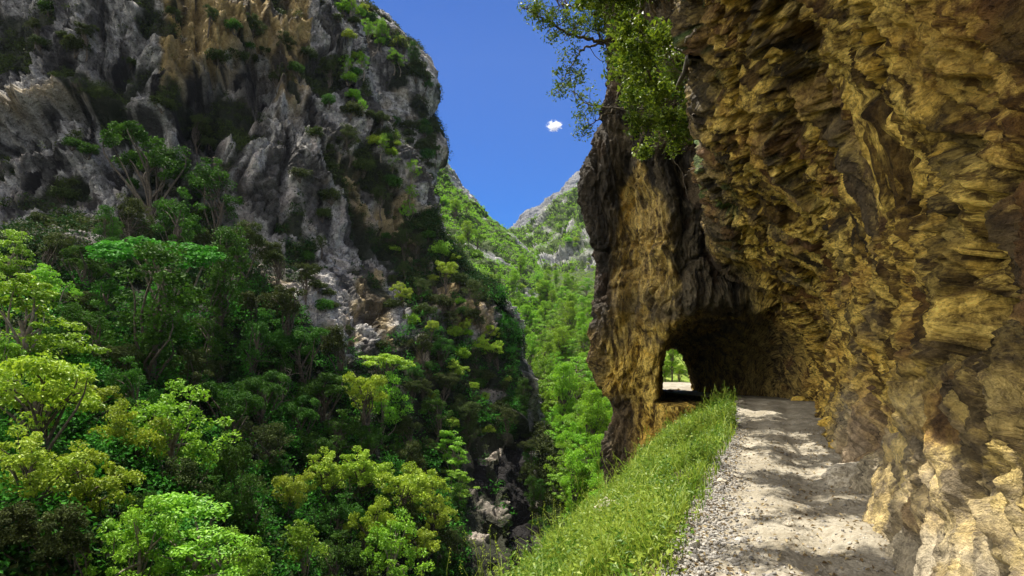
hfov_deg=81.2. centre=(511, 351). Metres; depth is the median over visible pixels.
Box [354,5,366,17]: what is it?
shrub
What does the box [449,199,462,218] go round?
shrub
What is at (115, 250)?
tree
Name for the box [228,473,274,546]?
tree
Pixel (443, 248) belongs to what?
shrub
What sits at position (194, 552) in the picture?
tree
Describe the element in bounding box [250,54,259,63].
shrub
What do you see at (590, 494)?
tree
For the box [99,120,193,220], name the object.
tree
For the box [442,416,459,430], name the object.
shrub
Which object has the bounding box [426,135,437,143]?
shrub
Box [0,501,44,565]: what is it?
tree
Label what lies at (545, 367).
tree
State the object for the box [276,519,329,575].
tree
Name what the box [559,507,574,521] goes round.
tree
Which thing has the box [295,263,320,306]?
tree
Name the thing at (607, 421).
tree
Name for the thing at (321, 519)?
tree
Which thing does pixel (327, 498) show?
tree
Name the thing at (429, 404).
tree
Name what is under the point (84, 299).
tree
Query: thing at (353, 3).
shrub
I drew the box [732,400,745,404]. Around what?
rock
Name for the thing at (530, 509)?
shrub
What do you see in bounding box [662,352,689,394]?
ground
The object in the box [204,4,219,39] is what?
shrub
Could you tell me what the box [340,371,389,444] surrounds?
tree
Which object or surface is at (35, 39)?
shrub
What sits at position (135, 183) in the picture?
shrub
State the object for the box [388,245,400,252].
shrub
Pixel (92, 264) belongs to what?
tree
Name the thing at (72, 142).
shrub
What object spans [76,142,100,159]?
shrub
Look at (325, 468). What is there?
tree
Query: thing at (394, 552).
tree
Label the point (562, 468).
tree
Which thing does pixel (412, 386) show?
tree
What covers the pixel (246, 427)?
tree
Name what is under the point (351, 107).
shrub
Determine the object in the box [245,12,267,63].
shrub
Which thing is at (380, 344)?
shrub
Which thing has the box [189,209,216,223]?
shrub
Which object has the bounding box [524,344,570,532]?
undergrowth
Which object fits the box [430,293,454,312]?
shrub
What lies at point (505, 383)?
shrub
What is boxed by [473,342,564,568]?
cliff
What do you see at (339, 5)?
shrub
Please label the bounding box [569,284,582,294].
tree
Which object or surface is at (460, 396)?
shrub
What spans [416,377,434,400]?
tree
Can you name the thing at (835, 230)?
rock cliff
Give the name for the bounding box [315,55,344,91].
shrub
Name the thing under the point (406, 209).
shrub
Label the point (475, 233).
shrub
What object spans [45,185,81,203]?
shrub
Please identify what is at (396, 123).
shrub
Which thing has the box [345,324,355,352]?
shrub
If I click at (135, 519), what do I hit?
tree
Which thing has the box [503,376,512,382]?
shrub
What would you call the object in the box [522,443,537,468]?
shrub
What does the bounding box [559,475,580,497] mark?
tree
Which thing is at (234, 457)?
tree
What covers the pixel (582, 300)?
tree
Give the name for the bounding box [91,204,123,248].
tree
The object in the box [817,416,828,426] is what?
rock
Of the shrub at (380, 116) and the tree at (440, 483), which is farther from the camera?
the shrub at (380, 116)
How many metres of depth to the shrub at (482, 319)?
81.06 m
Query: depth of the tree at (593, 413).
65.09 m
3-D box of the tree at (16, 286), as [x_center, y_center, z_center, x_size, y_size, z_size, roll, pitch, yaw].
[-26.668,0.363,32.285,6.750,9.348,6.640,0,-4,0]
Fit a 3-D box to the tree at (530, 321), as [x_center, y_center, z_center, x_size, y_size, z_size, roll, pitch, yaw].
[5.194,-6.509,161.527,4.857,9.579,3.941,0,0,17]
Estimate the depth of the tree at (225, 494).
30.48 m
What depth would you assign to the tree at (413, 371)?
66.74 m
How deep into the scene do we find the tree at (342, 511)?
43.33 m
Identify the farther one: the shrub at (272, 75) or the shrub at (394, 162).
the shrub at (394, 162)
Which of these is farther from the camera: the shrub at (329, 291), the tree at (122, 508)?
the shrub at (329, 291)
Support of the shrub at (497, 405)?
on the cliff at (36, 102)
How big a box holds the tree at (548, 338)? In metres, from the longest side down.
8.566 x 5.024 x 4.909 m
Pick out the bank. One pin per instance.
(673, 533)
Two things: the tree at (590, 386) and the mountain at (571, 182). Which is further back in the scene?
the mountain at (571, 182)
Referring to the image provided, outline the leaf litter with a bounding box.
[602,425,895,575]
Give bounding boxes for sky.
[369,0,606,228]
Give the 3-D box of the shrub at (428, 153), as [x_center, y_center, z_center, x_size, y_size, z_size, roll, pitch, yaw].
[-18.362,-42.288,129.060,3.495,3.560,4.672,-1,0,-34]
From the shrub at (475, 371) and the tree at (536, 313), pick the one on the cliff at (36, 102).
the shrub at (475, 371)
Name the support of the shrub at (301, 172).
on the cliff at (36, 102)
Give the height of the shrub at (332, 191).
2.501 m
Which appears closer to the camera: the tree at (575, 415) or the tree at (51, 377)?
the tree at (51, 377)
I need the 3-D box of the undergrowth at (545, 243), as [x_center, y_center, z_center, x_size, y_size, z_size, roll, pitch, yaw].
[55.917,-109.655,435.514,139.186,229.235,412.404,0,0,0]
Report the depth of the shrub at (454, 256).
90.88 m
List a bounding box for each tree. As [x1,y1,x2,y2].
[0,228,35,281]
[0,272,111,375]
[0,332,32,393]
[0,350,104,456]
[0,424,93,507]
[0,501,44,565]
[21,263,84,314]
[28,502,96,575]
[36,439,146,545]
[38,326,58,355]
[41,231,78,275]
[47,302,98,363]
[52,290,102,314]
[54,298,118,357]
[59,245,112,292]
[60,372,122,420]
[74,418,101,438]
[76,495,186,575]
[84,235,225,321]
[86,267,137,324]
[86,397,174,468]
[86,507,111,528]
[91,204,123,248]
[92,342,142,374]
[97,356,158,420]
[97,416,129,428]
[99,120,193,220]
[100,193,159,241]
[100,236,126,277]
[106,240,205,387]
[116,490,156,523]
[122,217,135,241]
[122,491,252,575]
[125,378,241,483]
[141,187,206,246]
[144,456,213,495]
[157,350,177,392]
[167,347,214,401]
[180,157,243,238]
[180,284,208,321]
[182,305,238,379]
[191,229,216,245]
[192,380,268,443]
[194,474,235,526]
[201,224,250,330]
[204,525,273,575]
[205,156,231,195]
[205,359,229,387]
[206,430,262,507]
[223,219,267,282]
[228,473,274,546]
[232,307,287,377]
[232,369,291,426]
[234,417,260,443]
[236,290,264,333]
[244,475,266,498]
[245,421,294,473]
[253,240,285,287]
[256,284,308,335]
[265,390,282,418]
[266,452,294,492]
[267,529,287,553]
[269,469,316,518]
[272,325,330,385]
[273,353,295,386]
[273,393,321,440]
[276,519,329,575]
[279,362,301,402]
[291,430,335,473]
[294,371,347,422]
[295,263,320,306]
[306,507,329,539]
[307,446,356,508]
[311,568,330,575]
[313,496,334,513]
[313,530,367,575]
[318,409,366,464]
[319,492,366,546]
[320,324,347,383]
[333,369,350,384]
[339,445,394,505]
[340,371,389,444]
[341,495,397,568]
[344,472,357,505]
[354,485,369,501]
[354,567,377,575]
[358,353,415,419]
[358,425,389,462]
[360,507,435,575]
[367,371,412,444]
[374,471,435,536]
[377,492,393,527]
[386,527,405,544]
[387,438,404,465]
[391,440,426,474]
[392,415,421,445]
[394,502,422,543]
[397,460,450,507]
[402,380,421,403]
[403,526,439,575]
[404,363,424,385]
[406,333,432,373]
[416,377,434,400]
[416,437,440,458]
[417,490,458,540]
[420,390,453,442]
[425,566,444,575]
[428,337,454,366]
[430,372,459,409]
[431,542,451,575]
[432,523,472,574]
[433,430,470,471]
[444,469,479,500]
[449,482,467,518]
[450,400,481,439]
[460,279,489,328]
[516,460,544,496]
[517,0,701,142]
[525,296,539,311]
[525,332,542,365]
[527,311,538,329]
[528,360,544,378]
[529,318,549,341]
[531,272,543,279]
[532,279,547,304]
[532,309,540,322]
[532,355,558,391]
[537,300,550,327]
[537,329,555,349]
[537,341,557,362]
[538,280,553,309]
[538,374,560,409]
[538,390,561,424]
[541,406,561,431]
[542,269,552,287]
[543,439,581,480]
[544,422,573,454]
[545,310,564,329]
[546,301,556,316]
[546,319,564,345]
[546,363,580,425]
[546,473,568,502]
[548,290,556,306]
[548,351,565,367]
[549,376,593,406]
[550,361,565,381]
[551,324,566,347]
[551,328,570,362]
[553,270,559,284]
[553,301,563,314]
[553,301,575,325]
[553,413,575,433]
[555,293,577,320]
[556,419,588,453]
[558,286,569,300]
[558,326,579,348]
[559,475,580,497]
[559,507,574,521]
[560,273,572,296]
[560,338,579,362]
[561,0,693,162]
[561,447,592,515]
[562,356,593,389]
[563,301,580,338]
[564,400,593,446]
[566,292,579,305]
[567,274,577,284]
[569,279,577,292]
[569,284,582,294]
[572,433,600,473]
[574,295,588,313]
[574,305,589,321]
[574,312,589,345]
[575,278,593,295]
[575,333,590,351]
[575,389,610,460]
[575,466,600,492]
[576,318,591,344]
[578,352,589,370]
[581,381,601,406]
[582,298,591,314]
[582,434,603,483]
[583,307,591,318]
[583,371,595,383]
[584,294,593,306]
[586,469,603,499]
[593,397,612,427]
[596,418,610,433]
[662,361,670,381]
[665,349,679,381]
[673,364,685,381]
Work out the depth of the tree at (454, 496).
56.75 m
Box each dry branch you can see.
[667,143,687,195]
[671,28,696,57]
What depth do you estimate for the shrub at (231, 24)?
80.55 m
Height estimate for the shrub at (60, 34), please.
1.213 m
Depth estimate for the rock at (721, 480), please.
7.50 m
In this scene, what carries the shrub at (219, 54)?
on the cliff at (36, 102)
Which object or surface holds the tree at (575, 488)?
on the hillside at (578, 276)
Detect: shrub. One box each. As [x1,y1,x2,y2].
[24,17,40,48]
[27,211,56,227]
[28,34,52,50]
[38,0,54,16]
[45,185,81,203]
[55,30,67,37]
[59,33,92,57]
[61,136,84,150]
[65,179,78,186]
[74,21,99,60]
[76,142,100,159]
[121,56,137,69]
[126,177,139,188]
[149,94,179,113]
[165,5,181,17]
[189,113,212,153]
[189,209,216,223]
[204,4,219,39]
[204,47,231,67]
[224,18,242,35]
[228,47,249,66]
[244,41,254,50]
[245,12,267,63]
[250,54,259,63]
[259,46,270,56]
[268,71,279,94]
[276,31,296,76]
[287,61,304,76]
[288,167,313,182]
[299,45,317,62]
[300,251,315,263]
[304,125,324,140]
[308,279,328,292]
[313,235,328,258]
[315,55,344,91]
[315,207,332,222]
[315,299,333,312]
[317,187,341,205]
[320,287,336,296]
[321,93,335,109]
[326,143,335,153]
[330,300,340,307]
[331,13,343,22]
[332,0,352,16]
[336,122,360,167]
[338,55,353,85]
[339,100,365,120]
[340,71,359,85]
[341,0,362,16]
[341,28,356,42]
[344,88,361,100]
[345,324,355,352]
[347,14,360,25]
[350,67,363,77]
[351,50,363,61]
[352,156,376,178]
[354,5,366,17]
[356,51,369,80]
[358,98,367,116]
[361,2,371,16]
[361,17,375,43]
[364,12,377,19]
[364,109,375,119]
[365,134,381,146]
[367,16,378,25]
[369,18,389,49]
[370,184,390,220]
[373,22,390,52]
[373,110,390,125]
[373,133,389,162]
[374,36,385,46]
[374,340,386,352]
[377,35,389,46]
[381,132,393,142]
[382,173,403,192]
[382,232,391,241]
[383,298,407,310]
[384,147,397,156]
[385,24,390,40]
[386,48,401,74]
[387,52,400,65]
[387,154,399,173]
[387,274,396,294]
[388,35,410,48]
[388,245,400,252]
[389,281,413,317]
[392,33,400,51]
[392,116,401,125]
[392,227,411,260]
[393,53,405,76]
[393,140,401,147]
[398,119,417,130]
[398,200,416,219]
[398,260,411,280]
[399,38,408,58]
[400,128,416,136]
[401,247,409,264]
[402,312,420,329]
[404,159,421,193]
[405,136,415,146]
[405,184,418,208]
[405,293,420,299]
[406,62,416,68]
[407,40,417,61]
[408,65,426,83]
[408,277,432,300]
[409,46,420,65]
[410,58,427,68]
[411,302,437,317]
[413,143,423,152]
[415,138,431,144]
[416,124,433,138]
[418,118,429,125]
[419,70,432,81]
[419,148,435,163]
[420,230,435,241]
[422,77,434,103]
[422,141,436,149]
[423,360,435,373]
[425,162,434,168]
[425,320,438,340]
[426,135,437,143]
[427,274,439,280]
[427,279,435,293]
[427,391,435,398]
[428,294,438,301]
[429,240,452,258]
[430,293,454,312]
[433,142,442,167]
[435,260,458,294]
[439,195,449,205]
[440,496,451,504]
[441,211,448,224]
[442,309,461,327]
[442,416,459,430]
[446,359,469,377]
[447,324,463,339]
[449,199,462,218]
[449,271,468,289]
[451,252,461,262]
[454,306,467,319]
[454,393,466,419]
[455,235,466,247]
[455,297,465,303]
[455,346,471,360]
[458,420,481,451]
[459,316,472,343]
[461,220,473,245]
[461,307,481,323]
[463,202,472,214]
[463,328,473,338]
[466,346,486,368]
[468,377,486,387]
[469,249,482,257]
[469,381,479,398]
[470,228,486,248]
[471,368,482,378]
[471,395,482,401]
[474,314,485,333]
[474,334,503,366]
[478,392,489,401]
[482,424,495,434]
[484,325,499,362]
[486,346,502,370]
[487,399,510,416]
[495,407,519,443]
[496,272,502,280]
[498,380,509,400]
[502,395,515,404]
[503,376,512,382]
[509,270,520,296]
[510,299,519,305]
[513,395,528,418]
[513,404,525,415]
[514,290,521,298]
[514,377,531,410]
[517,255,526,275]
[517,439,538,464]
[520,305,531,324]
[520,431,534,439]
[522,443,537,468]
[523,475,538,514]
[524,326,531,337]
[527,288,536,297]
[528,506,539,514]
[529,517,547,534]
[533,478,550,487]
[535,478,546,509]
[536,505,555,516]
[541,525,551,546]
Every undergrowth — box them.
[0,0,527,575]
[0,189,525,575]
[358,0,453,213]
[434,163,550,358]
[510,188,590,272]
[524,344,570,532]
[531,270,612,527]
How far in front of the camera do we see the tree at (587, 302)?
149.74 m
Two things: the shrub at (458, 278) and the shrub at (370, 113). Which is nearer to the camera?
the shrub at (458, 278)
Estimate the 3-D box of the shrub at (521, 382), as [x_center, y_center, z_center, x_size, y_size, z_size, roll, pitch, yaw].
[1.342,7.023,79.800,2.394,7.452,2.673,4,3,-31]
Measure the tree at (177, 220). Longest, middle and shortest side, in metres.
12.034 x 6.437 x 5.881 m
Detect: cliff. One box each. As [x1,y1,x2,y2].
[0,0,538,575]
[359,0,448,202]
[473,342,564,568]
[577,0,1023,575]
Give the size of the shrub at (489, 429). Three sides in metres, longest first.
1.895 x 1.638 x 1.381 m
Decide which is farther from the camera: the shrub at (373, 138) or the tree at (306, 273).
the shrub at (373, 138)
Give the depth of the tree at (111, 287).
44.44 m
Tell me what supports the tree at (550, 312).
on the hillside at (578, 276)
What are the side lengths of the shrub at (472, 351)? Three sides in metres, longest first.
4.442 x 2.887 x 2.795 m
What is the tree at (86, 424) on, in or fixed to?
on the cliff at (36, 102)
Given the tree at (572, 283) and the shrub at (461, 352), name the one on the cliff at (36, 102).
the shrub at (461, 352)
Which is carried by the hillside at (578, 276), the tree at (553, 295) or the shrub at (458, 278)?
the tree at (553, 295)
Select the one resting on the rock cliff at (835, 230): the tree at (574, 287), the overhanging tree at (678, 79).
the overhanging tree at (678, 79)
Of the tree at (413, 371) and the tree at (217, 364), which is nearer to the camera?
the tree at (217, 364)
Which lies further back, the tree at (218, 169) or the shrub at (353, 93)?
the shrub at (353, 93)
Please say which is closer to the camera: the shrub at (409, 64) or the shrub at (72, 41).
the shrub at (72, 41)
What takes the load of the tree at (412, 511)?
on the cliff at (36, 102)
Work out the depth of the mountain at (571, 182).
1817.13 m
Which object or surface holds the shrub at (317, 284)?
on the cliff at (36, 102)
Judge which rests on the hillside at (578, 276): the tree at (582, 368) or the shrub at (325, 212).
the tree at (582, 368)
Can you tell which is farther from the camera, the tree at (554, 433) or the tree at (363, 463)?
the tree at (554, 433)
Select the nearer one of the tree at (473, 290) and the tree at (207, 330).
the tree at (207, 330)
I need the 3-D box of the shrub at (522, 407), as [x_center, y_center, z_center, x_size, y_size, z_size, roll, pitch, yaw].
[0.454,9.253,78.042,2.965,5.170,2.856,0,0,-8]
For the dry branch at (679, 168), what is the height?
2.008 m
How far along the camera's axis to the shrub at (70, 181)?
65.66 m
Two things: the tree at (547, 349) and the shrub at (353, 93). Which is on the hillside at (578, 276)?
the tree at (547, 349)
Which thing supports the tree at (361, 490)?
on the cliff at (36, 102)
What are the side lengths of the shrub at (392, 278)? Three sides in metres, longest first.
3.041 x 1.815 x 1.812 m
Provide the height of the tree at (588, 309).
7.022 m
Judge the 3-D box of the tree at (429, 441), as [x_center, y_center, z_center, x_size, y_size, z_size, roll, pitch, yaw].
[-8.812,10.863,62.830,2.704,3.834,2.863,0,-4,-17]
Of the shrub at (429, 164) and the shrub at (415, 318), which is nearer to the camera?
the shrub at (415, 318)
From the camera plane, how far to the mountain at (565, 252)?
432.81 m
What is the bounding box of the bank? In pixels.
[593,462,713,575]
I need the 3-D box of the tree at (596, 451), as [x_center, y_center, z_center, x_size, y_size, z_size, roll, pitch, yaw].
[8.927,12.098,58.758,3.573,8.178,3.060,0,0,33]
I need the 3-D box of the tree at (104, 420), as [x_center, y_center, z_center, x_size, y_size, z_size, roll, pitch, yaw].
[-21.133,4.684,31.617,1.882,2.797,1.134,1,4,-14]
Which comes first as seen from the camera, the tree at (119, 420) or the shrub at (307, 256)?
the tree at (119, 420)
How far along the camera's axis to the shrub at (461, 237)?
190.03 m
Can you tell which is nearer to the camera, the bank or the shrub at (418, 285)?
the bank
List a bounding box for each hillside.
[434,162,549,359]
[532,271,611,509]
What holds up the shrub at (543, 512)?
on the cliff at (507, 469)
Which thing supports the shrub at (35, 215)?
on the cliff at (36, 102)
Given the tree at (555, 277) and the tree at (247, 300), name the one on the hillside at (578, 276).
the tree at (555, 277)
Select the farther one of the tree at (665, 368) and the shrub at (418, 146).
the shrub at (418, 146)
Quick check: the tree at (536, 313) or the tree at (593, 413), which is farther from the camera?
the tree at (536, 313)
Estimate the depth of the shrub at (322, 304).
63.97 m
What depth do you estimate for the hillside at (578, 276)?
204.50 m
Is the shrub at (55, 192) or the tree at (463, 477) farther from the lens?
the shrub at (55, 192)
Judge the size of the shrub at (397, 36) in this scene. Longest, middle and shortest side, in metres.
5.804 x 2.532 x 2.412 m
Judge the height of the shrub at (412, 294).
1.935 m
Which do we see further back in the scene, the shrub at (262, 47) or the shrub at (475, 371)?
the shrub at (262, 47)
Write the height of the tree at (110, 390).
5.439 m
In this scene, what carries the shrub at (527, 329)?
on the hillside at (489, 250)
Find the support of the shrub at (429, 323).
on the cliff at (36, 102)
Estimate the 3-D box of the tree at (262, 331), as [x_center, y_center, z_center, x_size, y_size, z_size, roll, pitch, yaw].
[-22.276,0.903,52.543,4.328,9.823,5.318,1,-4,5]
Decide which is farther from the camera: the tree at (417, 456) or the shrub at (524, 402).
the shrub at (524, 402)
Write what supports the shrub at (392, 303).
on the cliff at (36, 102)
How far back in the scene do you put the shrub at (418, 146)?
129.22 m
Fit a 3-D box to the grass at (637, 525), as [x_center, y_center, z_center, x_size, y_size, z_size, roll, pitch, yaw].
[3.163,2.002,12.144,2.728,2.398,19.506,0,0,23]
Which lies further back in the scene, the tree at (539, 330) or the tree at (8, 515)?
the tree at (539, 330)
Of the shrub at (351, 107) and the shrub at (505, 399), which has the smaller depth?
the shrub at (505, 399)
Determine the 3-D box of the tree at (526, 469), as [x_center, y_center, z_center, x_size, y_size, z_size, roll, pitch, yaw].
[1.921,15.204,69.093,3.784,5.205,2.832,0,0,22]
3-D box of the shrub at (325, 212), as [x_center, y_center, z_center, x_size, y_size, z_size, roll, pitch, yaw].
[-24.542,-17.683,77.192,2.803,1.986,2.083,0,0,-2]
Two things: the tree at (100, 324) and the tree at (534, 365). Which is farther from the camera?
the tree at (534, 365)
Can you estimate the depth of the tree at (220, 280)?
52.96 m
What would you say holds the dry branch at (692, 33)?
attached to the rock cliff at (835, 230)
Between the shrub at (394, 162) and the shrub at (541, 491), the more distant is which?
the shrub at (394, 162)
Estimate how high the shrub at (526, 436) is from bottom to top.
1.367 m
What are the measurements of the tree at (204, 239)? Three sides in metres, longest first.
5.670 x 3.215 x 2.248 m
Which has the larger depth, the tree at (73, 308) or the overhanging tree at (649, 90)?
the tree at (73, 308)
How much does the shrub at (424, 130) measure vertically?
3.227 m
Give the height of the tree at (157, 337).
13.716 m
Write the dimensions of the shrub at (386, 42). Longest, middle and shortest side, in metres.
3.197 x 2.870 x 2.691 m
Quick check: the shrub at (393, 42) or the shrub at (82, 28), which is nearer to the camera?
the shrub at (82, 28)
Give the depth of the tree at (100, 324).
37.95 m
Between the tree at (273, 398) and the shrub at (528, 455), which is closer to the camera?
the tree at (273, 398)
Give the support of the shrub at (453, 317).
on the cliff at (36, 102)
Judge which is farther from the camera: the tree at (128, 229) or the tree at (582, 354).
the tree at (582, 354)
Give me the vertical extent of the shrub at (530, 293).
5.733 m
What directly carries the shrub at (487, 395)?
on the cliff at (36, 102)
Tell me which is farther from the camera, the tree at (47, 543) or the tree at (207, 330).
the tree at (207, 330)
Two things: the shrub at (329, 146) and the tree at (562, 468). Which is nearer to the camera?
the tree at (562, 468)
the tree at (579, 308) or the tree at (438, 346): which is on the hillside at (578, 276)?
the tree at (579, 308)
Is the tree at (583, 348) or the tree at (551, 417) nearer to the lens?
the tree at (551, 417)
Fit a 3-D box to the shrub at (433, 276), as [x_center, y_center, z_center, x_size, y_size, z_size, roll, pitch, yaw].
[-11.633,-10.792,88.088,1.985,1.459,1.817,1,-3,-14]
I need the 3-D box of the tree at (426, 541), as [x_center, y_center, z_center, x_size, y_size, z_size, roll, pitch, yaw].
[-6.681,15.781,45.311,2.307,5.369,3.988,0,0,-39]
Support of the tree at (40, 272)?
on the cliff at (36, 102)
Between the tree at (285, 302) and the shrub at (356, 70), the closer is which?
the tree at (285, 302)
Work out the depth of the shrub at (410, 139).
129.13 m
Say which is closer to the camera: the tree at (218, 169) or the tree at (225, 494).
the tree at (225, 494)
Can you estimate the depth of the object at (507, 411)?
71.92 m
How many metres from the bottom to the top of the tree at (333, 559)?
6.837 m
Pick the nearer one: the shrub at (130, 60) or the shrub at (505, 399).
the shrub at (130, 60)
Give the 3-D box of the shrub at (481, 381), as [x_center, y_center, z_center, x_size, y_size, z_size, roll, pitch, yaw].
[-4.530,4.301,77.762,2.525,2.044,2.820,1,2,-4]
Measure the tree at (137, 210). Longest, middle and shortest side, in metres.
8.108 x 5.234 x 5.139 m
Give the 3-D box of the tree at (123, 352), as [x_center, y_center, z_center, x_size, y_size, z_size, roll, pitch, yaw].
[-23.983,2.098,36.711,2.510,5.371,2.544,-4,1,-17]
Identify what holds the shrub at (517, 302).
on the hillside at (489, 250)
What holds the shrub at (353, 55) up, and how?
on the cliff at (36, 102)
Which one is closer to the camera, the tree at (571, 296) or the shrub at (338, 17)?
the shrub at (338, 17)
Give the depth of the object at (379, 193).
86.27 m
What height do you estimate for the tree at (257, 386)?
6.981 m
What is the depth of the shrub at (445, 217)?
202.27 m
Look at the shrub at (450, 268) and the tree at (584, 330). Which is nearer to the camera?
the shrub at (450, 268)
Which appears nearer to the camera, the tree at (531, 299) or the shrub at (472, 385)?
the shrub at (472, 385)
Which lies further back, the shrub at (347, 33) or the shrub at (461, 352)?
the shrub at (347, 33)
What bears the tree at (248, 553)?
on the cliff at (36, 102)
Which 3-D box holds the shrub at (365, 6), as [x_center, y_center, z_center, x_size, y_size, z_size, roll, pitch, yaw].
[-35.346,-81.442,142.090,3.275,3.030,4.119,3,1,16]
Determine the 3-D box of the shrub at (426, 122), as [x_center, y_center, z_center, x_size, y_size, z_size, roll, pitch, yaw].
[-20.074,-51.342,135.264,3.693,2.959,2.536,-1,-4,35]
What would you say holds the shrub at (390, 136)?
on the cliff at (36, 102)
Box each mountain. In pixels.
[507,186,595,272]
[511,171,579,228]
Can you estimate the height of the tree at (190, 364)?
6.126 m
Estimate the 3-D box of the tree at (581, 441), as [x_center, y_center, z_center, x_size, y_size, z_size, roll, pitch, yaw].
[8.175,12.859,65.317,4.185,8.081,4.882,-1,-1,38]
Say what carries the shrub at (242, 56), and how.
on the cliff at (36, 102)
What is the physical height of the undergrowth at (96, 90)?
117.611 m
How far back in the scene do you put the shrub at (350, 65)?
94.46 m
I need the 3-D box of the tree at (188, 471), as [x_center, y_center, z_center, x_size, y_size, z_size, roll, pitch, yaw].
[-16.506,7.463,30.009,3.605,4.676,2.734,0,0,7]
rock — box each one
[594,497,619,510]
[669,554,681,560]
[717,478,726,483]
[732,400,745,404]
[782,520,795,526]
[791,396,809,400]
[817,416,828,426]
[821,461,859,487]
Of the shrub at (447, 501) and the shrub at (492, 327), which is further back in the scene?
the shrub at (492, 327)
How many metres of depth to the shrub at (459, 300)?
82.72 m
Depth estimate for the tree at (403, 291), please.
74.07 m
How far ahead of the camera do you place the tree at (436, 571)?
45.70 m
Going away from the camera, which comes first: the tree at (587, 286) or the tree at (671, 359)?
the tree at (671, 359)
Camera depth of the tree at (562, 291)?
178.98 m
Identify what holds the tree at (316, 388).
on the cliff at (36, 102)
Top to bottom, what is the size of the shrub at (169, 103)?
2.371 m
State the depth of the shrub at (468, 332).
80.17 m
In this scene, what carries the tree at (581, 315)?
on the hillside at (578, 276)
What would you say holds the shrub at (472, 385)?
on the cliff at (36, 102)
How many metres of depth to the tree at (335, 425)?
52.00 m
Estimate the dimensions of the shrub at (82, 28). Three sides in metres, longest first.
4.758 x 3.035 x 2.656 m
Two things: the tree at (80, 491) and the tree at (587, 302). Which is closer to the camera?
the tree at (80, 491)
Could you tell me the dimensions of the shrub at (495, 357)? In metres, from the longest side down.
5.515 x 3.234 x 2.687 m
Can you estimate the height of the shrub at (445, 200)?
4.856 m
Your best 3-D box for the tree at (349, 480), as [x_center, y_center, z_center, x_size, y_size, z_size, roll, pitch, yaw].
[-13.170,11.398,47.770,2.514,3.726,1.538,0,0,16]
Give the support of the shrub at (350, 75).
on the cliff at (36, 102)
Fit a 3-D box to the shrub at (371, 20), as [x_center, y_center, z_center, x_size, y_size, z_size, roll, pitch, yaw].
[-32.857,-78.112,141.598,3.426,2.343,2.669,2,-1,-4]
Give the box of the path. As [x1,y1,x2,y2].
[663,382,903,575]
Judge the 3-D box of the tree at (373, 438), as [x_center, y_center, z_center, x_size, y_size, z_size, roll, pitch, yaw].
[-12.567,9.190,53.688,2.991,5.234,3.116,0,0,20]
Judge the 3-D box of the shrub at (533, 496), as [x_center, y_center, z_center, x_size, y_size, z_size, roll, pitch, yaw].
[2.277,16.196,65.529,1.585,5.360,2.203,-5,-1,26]
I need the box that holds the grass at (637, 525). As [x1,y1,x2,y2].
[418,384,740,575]
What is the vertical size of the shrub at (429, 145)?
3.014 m
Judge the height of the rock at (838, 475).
0.426 m
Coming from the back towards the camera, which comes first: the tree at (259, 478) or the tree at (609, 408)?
the tree at (609, 408)
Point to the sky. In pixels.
(513, 147)
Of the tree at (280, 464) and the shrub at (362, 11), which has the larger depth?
the shrub at (362, 11)
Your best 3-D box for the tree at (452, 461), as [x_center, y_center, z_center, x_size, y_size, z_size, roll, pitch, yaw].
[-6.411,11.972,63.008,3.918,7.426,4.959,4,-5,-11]
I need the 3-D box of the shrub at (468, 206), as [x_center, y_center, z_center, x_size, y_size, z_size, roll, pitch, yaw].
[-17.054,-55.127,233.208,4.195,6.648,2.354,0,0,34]
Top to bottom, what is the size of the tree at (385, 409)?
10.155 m
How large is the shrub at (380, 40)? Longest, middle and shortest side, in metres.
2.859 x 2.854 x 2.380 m
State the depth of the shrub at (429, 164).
129.29 m
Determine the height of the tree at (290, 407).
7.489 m
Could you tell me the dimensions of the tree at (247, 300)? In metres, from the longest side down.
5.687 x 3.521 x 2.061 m
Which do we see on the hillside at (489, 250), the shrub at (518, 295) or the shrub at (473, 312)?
the shrub at (518, 295)
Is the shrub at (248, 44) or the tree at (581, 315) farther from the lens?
the tree at (581, 315)
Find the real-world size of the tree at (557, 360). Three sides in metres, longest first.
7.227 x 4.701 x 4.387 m
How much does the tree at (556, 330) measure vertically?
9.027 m
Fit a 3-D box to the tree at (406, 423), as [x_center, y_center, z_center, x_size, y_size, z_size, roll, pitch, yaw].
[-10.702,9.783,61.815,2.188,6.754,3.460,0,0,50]
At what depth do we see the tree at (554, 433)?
78.62 m
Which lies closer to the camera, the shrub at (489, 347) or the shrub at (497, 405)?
the shrub at (497, 405)
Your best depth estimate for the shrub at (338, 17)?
95.07 m
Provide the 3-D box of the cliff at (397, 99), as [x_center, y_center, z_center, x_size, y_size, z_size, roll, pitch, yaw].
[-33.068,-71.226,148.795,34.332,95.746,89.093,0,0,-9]

